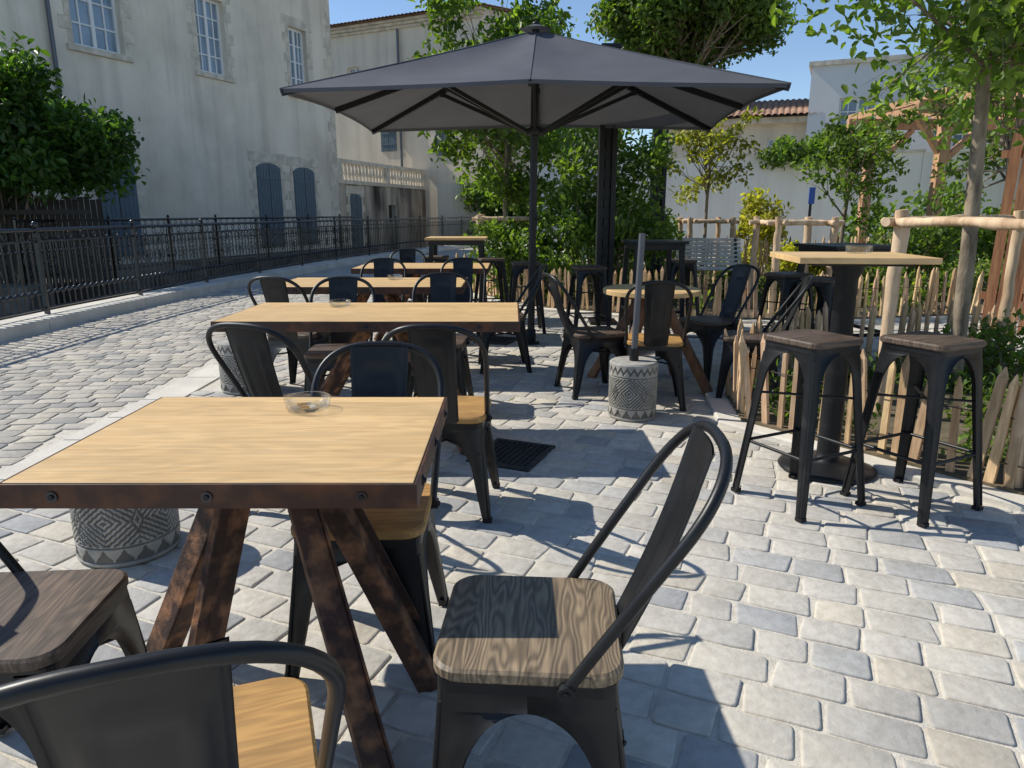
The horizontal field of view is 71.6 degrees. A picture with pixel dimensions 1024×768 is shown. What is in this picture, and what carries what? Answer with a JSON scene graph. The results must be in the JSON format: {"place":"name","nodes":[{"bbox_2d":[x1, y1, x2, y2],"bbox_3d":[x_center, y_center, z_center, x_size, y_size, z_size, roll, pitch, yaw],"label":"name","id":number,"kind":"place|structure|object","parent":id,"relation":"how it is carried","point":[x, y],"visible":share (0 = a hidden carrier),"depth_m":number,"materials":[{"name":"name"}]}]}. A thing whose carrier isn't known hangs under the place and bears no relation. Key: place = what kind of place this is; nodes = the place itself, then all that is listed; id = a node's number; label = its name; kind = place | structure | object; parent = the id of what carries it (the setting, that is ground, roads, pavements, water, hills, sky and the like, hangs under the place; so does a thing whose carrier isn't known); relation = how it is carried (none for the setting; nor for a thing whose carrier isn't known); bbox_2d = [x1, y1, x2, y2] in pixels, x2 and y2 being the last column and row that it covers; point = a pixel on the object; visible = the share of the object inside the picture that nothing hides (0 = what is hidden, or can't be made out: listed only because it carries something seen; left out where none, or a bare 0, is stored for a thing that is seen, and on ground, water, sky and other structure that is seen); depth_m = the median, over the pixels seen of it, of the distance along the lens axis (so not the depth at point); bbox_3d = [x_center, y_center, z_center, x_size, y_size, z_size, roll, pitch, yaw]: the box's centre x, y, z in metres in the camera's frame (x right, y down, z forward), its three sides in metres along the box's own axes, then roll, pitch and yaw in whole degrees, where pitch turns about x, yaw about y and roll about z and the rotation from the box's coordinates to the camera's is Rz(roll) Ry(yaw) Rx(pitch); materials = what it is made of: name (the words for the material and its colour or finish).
{"place":"outdoors","nodes":[
{"label":"outdoors","id":0,"kind":"place"},
{"bbox_2d":[0,283,56,319],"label":"bank wall","id":1,"kind":"structure","parent":0,"point":[21,299],"depth_m":12.21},
{"bbox_2d":[0,264,373,467],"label":"cobblestone road","id":2,"kind":"structure","parent":0,"point":[82,356],"depth_m":6.36,"materials":[{"name":"stone"}]},
{"bbox_2d":[3,247,377,308],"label":"bank","id":3,"kind":"structure","parent":0,"point":[150,278],"depth_m":17.83,"materials":[{"name":"stone"}]},
{"bbox_2d":[0,196,113,304],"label":"wooden screen fence","id":4,"kind":"object","parent":3,"relation":"on","point":[57,211],"visible":0.39,"depth_m":13.06,"materials":[{"name":"brown wood"}]},
{"bbox_2d":[0,30,149,282],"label":"laurel bush","id":5,"kind":"object","parent":3,"relation":"on","point":[45,144],"visible":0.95,"depth_m":12.31,"materials":[{"name":"green plant"}]},
{"bbox_2d":[0,275,1023,767],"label":"cobblestone terrace","id":6,"kind":"structure","parent":0,"point":[794,693],"depth_m":2.51,"materials":[{"name":"stone"}]},
{"bbox_2d":[0,542,147,767],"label":"metal chair","id":7,"kind":"object","parent":6,"relation":"on","point":[52,620],"visible":0.62,"depth_m":1.55,"materials":[{"name":"brown wood"}]},
{"bbox_2d":[69,509,180,567],"bbox_3d":[-1.520,0.469,2.789,0.370,0.370,0.370,-6,15,-22],"label":"carved umbrella base","id":8,"kind":"object","parent":6,"relation":"on","point":[111,538],"visible":0.42,"depth_m":2.65,"materials":[{"name":"concrete"}]},
{"bbox_2d":[0,636,345,767],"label":"metal chair","id":9,"kind":"object","parent":6,"relation":"on","point":[192,706],"visible":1,"depth_m":0.75,"materials":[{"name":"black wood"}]},
{"bbox_2d":[0,397,447,767],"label":"wooden table","id":10,"kind":"object","parent":6,"relation":"on","point":[225,465],"visible":0.92,"depth_m":1.72,"materials":[{"name":"brown wood"}]},
{"bbox_2d":[216,337,267,394],"bbox_3d":[-1.990,-0.147,5.314,0.380,0.380,0.380,9,16,32],"label":"carved umbrella base","id":11,"kind":"object","parent":6,"relation":"on","point":[224,350],"visible":0.3,"depth_m":5.16,"materials":[{"name":"concrete"}]},
{"bbox_2d":[206,322,339,396],"bbox_3d":[-0.977,0.126,3.115,0.438,0.881,0.580,4,14,17],"label":"metal chair","id":12,"kind":"object","parent":6,"relation":"on","point":[249,346],"visible":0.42,"depth_m":2.85,"materials":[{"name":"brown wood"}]},
{"bbox_2d":[247,276,330,383],"bbox_3d":[-1.568,-0.360,5.125,0.438,0.881,0.580,3,14,12],"label":"metal chair","id":13,"kind":"object","parent":6,"relation":"on","point":[274,289],"visible":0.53,"depth_m":5.02,"materials":[{"name":"black metal"}]},
{"bbox_2d":[304,276,375,393],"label":"metal chair","id":14,"kind":"object","parent":6,"relation":"on","point":[342,289],"visible":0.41,"depth_m":4.70,"materials":[{"name":"black metal"}]},
{"bbox_2d":[210,303,520,455],"bbox_3d":[-0.760,-0.044,4.156,1.620,0.769,0.820,0,14,0],"label":"wooden table","id":15,"kind":"object","parent":6,"relation":"on","point":[362,321],"visible":0.75,"depth_m":3.93,"materials":[{"name":"brown wood"}]},
{"bbox_2d":[284,341,448,678],"bbox_3d":[-0.431,0.350,2.190,0.438,0.881,0.580,0,14,-1],"label":"metal chair","id":16,"kind":"object","parent":6,"relation":"on","point":[408,538],"visible":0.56,"depth_m":2.04,"materials":[{"name":"black metal"}]},
{"bbox_2d":[286,278,467,302],"bbox_3d":[-1.120,-0.455,5.857,1.500,0.769,0.820,0,14,0],"label":"wooden table","id":17,"kind":"object","parent":6,"relation":"on","point":[389,289],"visible":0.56,"depth_m":5.56,"materials":[{"name":"brown wood"}]},
{"bbox_2d":[360,258,406,340],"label":"metal chair","id":18,"kind":"object","parent":6,"relation":"on","point":[383,267],"visible":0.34,"depth_m":6.65,"materials":[{"name":"black metal"}]},
{"bbox_2d":[390,248,425,302],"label":"metal chair","id":19,"kind":"object","parent":6,"relation":"on","point":[407,255],"visible":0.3,"depth_m":8.35,"materials":[{"name":"black metal"}]},
{"bbox_2d":[351,263,490,340],"bbox_3d":[-0.930,-0.883,7.626,1.400,0.769,0.820,0,14,0],"label":"wooden table","id":20,"kind":"object","parent":6,"relation":"on","point":[417,270],"visible":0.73,"depth_m":7.27,"materials":[{"name":"brown wood"}]},
{"bbox_2d":[407,272,473,396],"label":"metal chair","id":21,"kind":"object","parent":6,"relation":"on","point":[442,287],"visible":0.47,"depth_m":5.04,"materials":[{"name":"black metal"}]},
{"bbox_2d":[382,324,499,522],"bbox_3d":[-0.296,0.132,3.092,0.438,0.881,0.580,1,14,4],"label":"metal chair","id":22,"kind":"object","parent":6,"relation":"on","point":[467,428],"visible":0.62,"depth_m":2.97,"materials":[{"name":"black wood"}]},
{"bbox_2d":[425,236,487,302],"bbox_3d":[-0.680,-1.338,8.936,0.740,1.002,0.602,0,14,0],"label":"bar table","id":23,"kind":"object","parent":6,"relation":"on","point":[434,242],"visible":0.54,"depth_m":8.57,"materials":[{"name":"brown wood"}]},
{"bbox_2d":[440,257,485,337],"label":"metal chair","id":24,"kind":"object","parent":6,"relation":"on","point":[463,266],"visible":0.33,"depth_m":6.69,"materials":[{"name":"black metal"}]},
{"bbox_2d":[474,257,508,302],"bbox_3d":[-0.250,-1.134,8.574,0.418,0.765,0.418,-3,14,-12],"label":"bar stool","id":25,"kind":"object","parent":6,"relation":"on","point":[498,263],"visible":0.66,"depth_m":8.43,"materials":[{"name":"black paint"}]},
{"bbox_2d":[478,263,547,373],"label":"metal chair","id":26,"kind":"object","parent":6,"relation":"on","point":[486,337],"visible":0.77,"depth_m":5.87,"materials":[{"name":"black metal"}]},
{"bbox_2d":[508,261,545,333],"bbox_3d":[0.150,-0.970,7.893,0.418,0.765,0.418,-1,14,-5],"label":"bar stool","id":27,"kind":"object","parent":6,"relation":"on","point":[518,268],"visible":0.62,"depth_m":7.74,"materials":[{"name":"black paint"}]},
{"bbox_2d":[279,20,791,344],"bbox_3d":[0.220,-1.869,6.853,3.847,3.010,2.816,1,14,3],"label":"market umbrella","id":28,"kind":"object","parent":6,"relation":"on","point":[536,77],"visible":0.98,"depth_m":6.52,"materials":[{"name":"fabric"}]},
{"bbox_2d":[432,421,732,767],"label":"metal chair","id":29,"kind":"object","parent":6,"relation":"on","point":[550,648],"visible":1,"depth_m":1.38,"materials":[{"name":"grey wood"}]},
{"bbox_2d":[542,272,625,399],"bbox_3d":[0.517,-0.374,5.185,0.580,0.881,0.438,-4,14,-15],"label":"metal chair","id":30,"kind":"object","parent":6,"relation":"on","point":[585,341],"visible":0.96,"depth_m":5.07,"materials":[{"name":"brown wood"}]},
{"bbox_2d":[562,265,610,337],"bbox_3d":[0.780,-0.829,7.310,0.418,0.765,0.418,-2,14,-10],"label":"bar stool","id":31,"kind":"object","parent":6,"relation":"on","point":[580,274],"visible":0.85,"depth_m":7.17,"materials":[{"name":"black paint"}]},
{"bbox_2d":[588,43,621,324],"bbox_3d":[1.090,-2.239,8.204,0.320,3.095,0.320,0,14,0],"label":"steel lamp post","id":32,"kind":"object","parent":6,"relation":"on","point":[606,189],"visible":0.63,"depth_m":8.19,"materials":[{"name":"metal"}]},
{"bbox_2d":[608,233,657,421],"bbox_3d":[0.785,-0.362,4.522,0.310,1.171,0.310,0,14,0],"label":"umbrella base with pole","id":33,"kind":"object","parent":6,"relation":"on","point":[633,379],"visible":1,"depth_m":4.49,"materials":[{"name":"concrete"}]},
{"bbox_2d":[587,284,712,395],"bbox_3d":[1.040,-0.341,5.370,0.780,0.764,0.780,-2,14,-8],"label":"round wooden table","id":34,"kind":"object","parent":6,"relation":"on","point":[620,290],"visible":0.3,"depth_m":5.18,"materials":[{"name":"brown wood"}]},
{"bbox_2d":[618,239,688,332],"bbox_3d":[1.550,-1.079,7.867,0.602,1.002,0.602,-1,14,-4],"label":"bar table","id":35,"kind":"object","parent":6,"relation":"on","point":[668,245],"visible":0.51,"depth_m":7.61,"materials":[{"name":"black paint"}]},
{"bbox_2d":[623,280,692,411],"bbox_3d":[0.968,-0.284,4.813,0.438,0.881,0.580,2,14,8],"label":"metal chair","id":36,"kind":"object","parent":6,"relation":"on","point":[655,338],"visible":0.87,"depth_m":4.66,"materials":[{"name":"black metal"}]},
{"bbox_2d":[663,259,699,316],"bbox_3d":[1.950,-1.064,8.282,0.418,0.765,0.418,-1,14,-5],"label":"bar stool","id":37,"kind":"object","parent":6,"relation":"on","point":[691,264],"visible":0.56,"depth_m":8.11,"materials":[{"name":"black paint"}]},
{"bbox_2d":[679,264,759,380],"bbox_3d":[1.675,-0.524,5.803,0.580,0.881,0.438,-8,16,-29],"label":"metal chair","id":38,"kind":"object","parent":6,"relation":"on","point":[708,330],"visible":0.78,"depth_m":5.72,"materials":[{"name":"black metal"}]},
{"bbox_2d":[715,275,813,400],"bbox_3d":[1.762,-0.326,4.986,0.580,0.881,0.438,4,14,17],"label":"metal chair","id":39,"kind":"object","parent":6,"relation":"on","point":[752,340],"visible":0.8,"depth_m":4.91,"materials":[{"name":"black metal"}]},
{"bbox_2d":[755,271,813,361],"bbox_3d":[2.500,-0.629,6.484,0.418,0.765,0.418,-4,14,-15],"label":"bar stool","id":40,"kind":"object","parent":6,"relation":"on","point":[787,281],"visible":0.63,"depth_m":6.33,"materials":[{"name":"black paint"}]},
{"bbox_2d":[731,329,866,522],"bbox_3d":[1.330,0.159,3.228,0.418,0.765,0.418,-7,15,-26],"label":"bar stool","id":41,"kind":"object","parent":6,"relation":"on","point":[814,353],"visible":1,"depth_m":3.11,"materials":[{"name":"black metal"}]},
{"bbox_2d":[781,276,853,365],"bbox_3d":[2.620,-0.511,5.998,0.418,0.765,0.418,-8,16,-29],"label":"bar stool","id":42,"kind":"object","parent":6,"relation":"on","point":[824,285],"visible":0.29,"depth_m":5.79,"materials":[{"name":"black paint"}]},
{"bbox_2d":[792,243,891,336],"bbox_3d":[3.000,-0.748,6.455,0.660,1.022,0.660,-2,14,-10],"label":"bar table","id":43,"kind":"object","parent":6,"relation":"on","point":[835,247],"visible":0.19,"depth_m":6.22,"materials":[{"name":"black paint"}]},
{"bbox_2d":[770,251,942,483],"bbox_3d":[1.640,-0.096,3.578,0.620,1.096,0.520,1,14,5],"label":"bar table","id":44,"kind":"object","parent":6,"relation":"on","point":[848,268],"visible":0.85,"depth_m":3.51,"materials":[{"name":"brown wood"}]},
{"bbox_2d":[705,363,1023,512],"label":"planting bed","id":45,"kind":"object","parent":6,"relation":"on","point":[726,413],"visible":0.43,"depth_m":4.00,"materials":[{"name":"stone"}]},
{"bbox_2d":[723,300,1023,488],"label":"paling fence","id":46,"kind":"object","parent":45,"relation":"on","point":[745,370],"visible":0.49,"depth_m":3.82,"materials":[{"name":"wood"}]},
{"bbox_2d":[753,346,1023,463],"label":"ground cover plants","id":47,"kind":"object","parent":45,"relation":"on","point":[966,377],"visible":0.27,"depth_m":4.64,"materials":[{"name":"green plant"}]},
{"bbox_2d":[768,0,1023,390],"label":"street tree","id":48,"kind":"object","parent":45,"relation":"on","point":[993,25],"visible":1,"depth_m":4.75,"materials":[{"name":"green plant"}]},
{"bbox_2d":[873,209,1023,487],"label":"timber tree guard","id":49,"kind":"object","parent":45,"relation":"on","point":[902,222],"visible":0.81,"depth_m":4.24,"materials":[{"name":"brown wood"}]},
{"bbox_2d":[937,308,1023,385],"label":"airy shrub","id":50,"kind":"object","parent":45,"relation":"on","point":[990,333],"visible":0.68,"depth_m":5.25,"materials":[{"name":"green plant"}]},
{"bbox_2d":[840,331,986,527],"bbox_3d":[1.830,0.171,3.179,0.418,0.765,0.418,-7,15,-26],"label":"bar stool","id":51,"kind":"object","parent":6,"relation":"on","point":[935,357],"visible":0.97,"depth_m":3.08,"materials":[{"name":"black paint"}]},
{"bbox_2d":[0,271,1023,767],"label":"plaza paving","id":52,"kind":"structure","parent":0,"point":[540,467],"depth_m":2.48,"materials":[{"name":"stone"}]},
{"bbox_2d":[0,274,400,481],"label":"border stones","id":53,"kind":"object","parent":52,"relation":"on","point":[196,381],"visible":0.16,"depth_m":4.82,"materials":[{"name":"stone"}]},
{"bbox_2d":[0,240,500,342],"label":"canal kerb","id":54,"kind":"structure","parent":52,"relation":"on","point":[25,325],"depth_m":10.09,"materials":[{"name":"stone"}]},
{"bbox_2d":[0,215,500,318],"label":"iron railing","id":55,"kind":"object","parent":54,"relation":"on","point":[459,230],"visible":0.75,"depth_m":11.32,"materials":[{"name":"metal"}]},
{"bbox_2d":[466,438,555,471],"bbox_3d":[0.000,0.387,3.921,0.360,0.018,0.420,6,15,22],"label":"drain grate","id":56,"kind":"object","parent":52,"relation":"on","point":[518,455],"visible":0.84,"depth_m":3.91,"materials":[{"name":"metal"}]},
{"bbox_2d":[473,271,1019,323],"bbox_3d":[5.543,-1.608,12.112,13.219,0.070,7.639,0,14,0],"label":"planting bed","id":57,"kind":"object","parent":52,"relation":"on","point":[767,319],"visible":0.09,"depth_m":9.39,"materials":[{"name":"stone"}]},
{"bbox_2d":[407,0,587,255],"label":"young tree","id":58,"kind":"object","parent":57,"relation":"on","point":[510,188],"visible":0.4,"depth_m":10.65,"materials":[{"name":"green plant"}]},
{"bbox_2d":[472,214,538,293],"bbox_3d":[-0.077,-2.103,11.531,1.100,1.279,1.047,0,14,0],"label":"timber tree guard","id":59,"kind":"object","parent":57,"relation":"on","point":[482,217],"visible":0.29,"depth_m":11.03,"materials":[{"name":"brown wood"}]},
{"bbox_2d":[462,211,570,299],"bbox_3d":[0.029,-1.865,10.465,1.557,1.320,1.533,10,17,36],"label":"tall shrub","id":60,"kind":"object","parent":57,"relation":"on","point":[512,246],"visible":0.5,"depth_m":10.23,"materials":[{"name":"green plant"}]},
{"bbox_2d":[524,127,685,299],"bbox_3d":[1.357,-2.600,10.264,2.433,2.844,1.761,0,14,0],"label":"tall shrub","id":61,"kind":"object","parent":57,"relation":"on","point":[632,222],"visible":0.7,"depth_m":9.90,"materials":[{"name":"green plant"}]},
{"bbox_2d":[585,188,684,283],"bbox_3d":[2.044,-2.522,12.176,1.928,1.799,1.645,0,14,0],"label":"tall shrub","id":62,"kind":"object","parent":57,"relation":"on","point":[664,251],"visible":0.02,"depth_m":12.05,"materials":[{"name":"green plant"}]},
{"bbox_2d":[646,129,668,280],"bbox_3d":[2.300,-2.968,11.217,0.352,3.095,0.352,0,14,0],"label":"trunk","id":63,"kind":"object","parent":57,"relation":"on","point":[662,205],"visible":0.17,"depth_m":11.15,"materials":[{"name":"wood"}]},
{"bbox_2d":[675,217,739,280],"bbox_3d":[3.350,-2.288,12.410,0.957,1.227,1.061,0,14,0],"label":"timber tree guard","id":64,"kind":"object","parent":57,"relation":"on","point":[718,221],"visible":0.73,"depth_m":11.92,"materials":[{"name":"brown wood"}]},
{"bbox_2d":[676,237,741,270],"bbox_3d":[3.058,-1.810,10.954,1.000,0.867,0.801,1,14,6],"label":"slatted park bench","id":65,"kind":"object","parent":57,"relation":"on","point":[735,251],"visible":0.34,"depth_m":11.14,"materials":[{"name":"metal"}]},
{"bbox_2d":[667,105,762,284],"bbox_3d":[3.333,-3.371,12.105,1.559,3.461,1.587,10,17,35],"label":"yellow tree","id":66,"kind":"object","parent":57,"relation":"on","point":[704,139],"visible":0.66,"depth_m":11.88,"materials":[{"name":"green plant"}]},
{"bbox_2d":[455,252,1023,318],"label":"paling fence","id":67,"kind":"object","parent":57,"relation":"on","point":[931,303],"visible":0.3,"depth_m":8.80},
{"bbox_2d":[474,245,1004,314],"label":"ground cover plants","id":68,"kind":"object","parent":57,"relation":"on","point":[979,269],"visible":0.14,"depth_m":10.61,"materials":[{"name":"green plant"}]},
{"bbox_2d":[736,185,793,276],"bbox_3d":[4.579,-2.765,13.175,0.976,1.789,1.218,0,14,0],"label":"yellow shrub","id":69,"kind":"object","parent":57,"relation":"on","point":[745,228],"visible":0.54,"depth_m":12.95,"materials":[{"name":"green plant"}]},
{"bbox_2d":[628,234,913,283],"bbox_3d":[4.580,-2.209,12.692,5.914,0.931,1.056,-1,14,-3],"label":"paling fence","id":70,"kind":"object","parent":57,"relation":"on","point":[766,249],"visible":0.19,"depth_m":12.44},
{"bbox_2d":[765,239,825,275],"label":"yellow shrub","id":71,"kind":"object","parent":57,"relation":"on","point":[792,266],"visible":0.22,"depth_m":11.31,"materials":[{"name":"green plant"}]},
{"bbox_2d":[748,216,844,313],"bbox_3d":[3.649,-1.552,9.300,0.954,1.256,1.047,0,14,0],"label":"timber tree guard","id":72,"kind":"object","parent":57,"relation":"on","point":[778,223],"visible":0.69,"depth_m":8.88,"materials":[{"name":"brown wood"}]},
{"bbox_2d":[792,100,918,242],"bbox_3d":[5.246,-2.778,10.741,1.660,2.949,1.436,-10,17,-34],"label":"young maple tree","id":73,"kind":"object","parent":57,"relation":"on","point":[853,162],"visible":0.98,"depth_m":10.60,"materials":[{"name":"green plant"}]},
{"bbox_2d":[858,231,923,304],"bbox_3d":[4.848,-1.531,9.612,1.020,1.075,1.087,-11,18,-39],"label":"airy shrub","id":74,"kind":"object","parent":57,"relation":"on","point":[883,272],"visible":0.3,"depth_m":9.46,"materials":[{"name":"green plant"}]},
{"bbox_2d":[867,215,980,300],"bbox_3d":[5.987,-1.846,10.468,1.398,1.286,1.502,11,17,37],"label":"airy shrub","id":75,"kind":"object","parent":57,"relation":"on","point":[938,242],"visible":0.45,"depth_m":10.20,"materials":[{"name":"green plant"}]},
{"bbox_2d":[846,87,1023,332],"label":"timber pergola","id":76,"kind":"object","parent":57,"relation":"on","point":[991,294],"visible":0.29,"depth_m":7.86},
{"bbox_2d":[883,24,1023,254],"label":"slim tree","id":77,"kind":"object","parent":57,"relation":"on","point":[1005,144],"visible":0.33,"depth_m":9.35,"materials":[{"name":"green plant"}]},
{"bbox_2d":[805,56,1023,151],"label":"walls","id":78,"kind":"structure","parent":52,"relation":"on","point":[827,93],"depth_m":24.75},
{"bbox_2d":[809,51,966,73],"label":"parapet","id":79,"kind":"structure","parent":78,"relation":"on","point":[854,60],"depth_m":24.41,"materials":[{"name":"stone"}]},
{"bbox_2d":[837,93,968,147],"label":"windows","id":80,"kind":"structure","parent":78,"relation":"attached to","point":[851,107],"depth_m":24.94,"materials":[{"name":"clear glass"}]},
{"bbox_2d":[321,242,987,270],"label":"distant paving","id":81,"kind":"structure","parent":0,"point":[450,253],"depth_m":22.49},
{"bbox_2d":[437,183,528,240],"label":"garden wall","id":82,"kind":"structure","parent":81,"relation":"on","point":[449,205],"depth_m":32.46,"materials":[{"name":"beige paint"}]},
{"bbox_2d":[455,168,528,240],"bbox_3d":[-0.239,-8.087,31.948,4.662,3.492,2.546,0,14,0],"label":"wall ivy","id":83,"kind":"object","parent":82,"relation":"attached to","point":[480,201],"depth_m":31.63,"materials":[{"name":"green plant"}]},
{"bbox_2d":[584,0,798,69],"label":"plane tree","id":84,"kind":"object","parent":81,"relation":"on","point":[714,33],"visible":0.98,"depth_m":29.04,"materials":[{"name":"green plant"}]},
{"bbox_2d":[668,123,806,154],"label":"walls","id":85,"kind":"structure","parent":81,"relation":"on","point":[762,133],"depth_m":26.69,"materials":[{"name":"beige paint"}]},
{"bbox_2d":[719,116,807,125],"bbox_3d":[8.585,-9.836,26.644,6.000,0.190,0.550,5,14,19],"label":"eave","id":86,"kind":"object","parent":85,"relation":"attached to","point":[778,120],"visible":0.36,"depth_m":26.07,"materials":[{"name":"paint"}]},
{"bbox_2d":[726,98,815,118],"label":"roof","id":87,"kind":"structure","parent":85,"relation":"on","point":[784,108],"depth_m":27.01,"materials":[{"name":"tile"}]},
{"bbox_2d":[529,149,1021,253],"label":"garden wall","id":88,"kind":"structure","parent":81,"relation":"on","point":[786,185],"depth_m":22.05,"materials":[{"name":"paint"}]},
{"bbox_2d":[756,127,911,171],"bbox_3d":[9.758,-7.094,21.471,4.435,1.478,1.694,0,14,0],"label":"wall ivy","id":89,"kind":"object","parent":88,"relation":"attached to","point":[785,148],"depth_m":21.29,"materials":[{"name":"green plant"}]},
{"bbox_2d":[838,175,1014,267],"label":"background shrubs","id":90,"kind":"object","parent":81,"relation":"on","point":[985,244],"visible":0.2,"depth_m":16.80,"materials":[{"name":"green plant"}]},
{"bbox_2d":[948,44,1023,159],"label":"back tree","id":91,"kind":"object","parent":81,"relation":"on","point":[954,92],"visible":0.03,"depth_m":19.65,"materials":[{"name":"green plant"}]},
{"bbox_2d":[329,0,985,152],"label":"sky","id":92,"kind":"structure","parent":0,"point":[791,63],"materials":[{"name":"blue"}]},
{"label":"ground","id":93,"kind":"structure","parent":0,"visible":0},
{"bbox_2d":[0,0,339,270],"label":"walls","id":94,"kind":"structure","parent":93,"relation":"on","point":[201,135],"depth_m":20.05,"materials":[{"name":"beige paint"}]},
{"bbox_2d":[44,0,86,267],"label":"downpipe","id":95,"kind":"object","parent":94,"relation":"attached to","point":[51,32],"visible":0.2,"depth_m":15.94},
{"bbox_2d":[69,0,304,84],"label":"windows","id":96,"kind":"structure","parent":94,"relation":"attached to","point":[94,23],"depth_m":19.89,"materials":[{"name":"white glass"}]},
{"bbox_2d":[57,0,339,253],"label":"stone trim","id":97,"kind":"structure","parent":94,"relation":"attached to","point":[64,20],"depth_m":22.36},
{"bbox_2d":[98,159,317,256],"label":"shutters","id":98,"kind":"object","parent":94,"relation":"attached to","point":[269,188],"visible":0.56,"depth_m":22.68,"materials":[{"name":"blue paint"}]},
{"bbox_2d":[12,214,356,284],"bbox_3d":[-7.147,-3.779,18.490,0.482,1.250,12.919,3,14,14],"label":"bank railing","id":99,"kind":"object","parent":93,"relation":"on","point":[107,220],"visible":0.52,"depth_m":16.15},
{"bbox_2d":[337,158,426,253],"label":"balustrade terrace","id":100,"kind":"structure","parent":93,"relation":"on","point":[383,198],"depth_m":30.07,"materials":[{"name":"beige stone"}]},
{"bbox_2d":[331,11,513,246],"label":"walls","id":101,"kind":"structure","parent":93,"relation":"on","point":[355,140],"depth_m":34.23,"materials":[{"name":"beige paint"}]},
{"bbox_2d":[330,6,485,37],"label":"eave cornice","id":102,"kind":"structure","parent":101,"relation":"attached to","point":[383,25],"depth_m":33.09,"materials":[{"name":"stone"}]},
{"bbox_2d":[381,130,448,155],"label":"shutters","id":103,"kind":"object","parent":101,"relation":"attached to","point":[388,141],"visible":0.43,"depth_m":34.64,"materials":[{"name":"blue paint"}]},
{"bbox_2d":[330,3,512,27],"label":"roof","id":104,"kind":"structure","parent":101,"relation":"on","point":[499,8],"depth_m":32.81,"materials":[{"name":"ceramic"}]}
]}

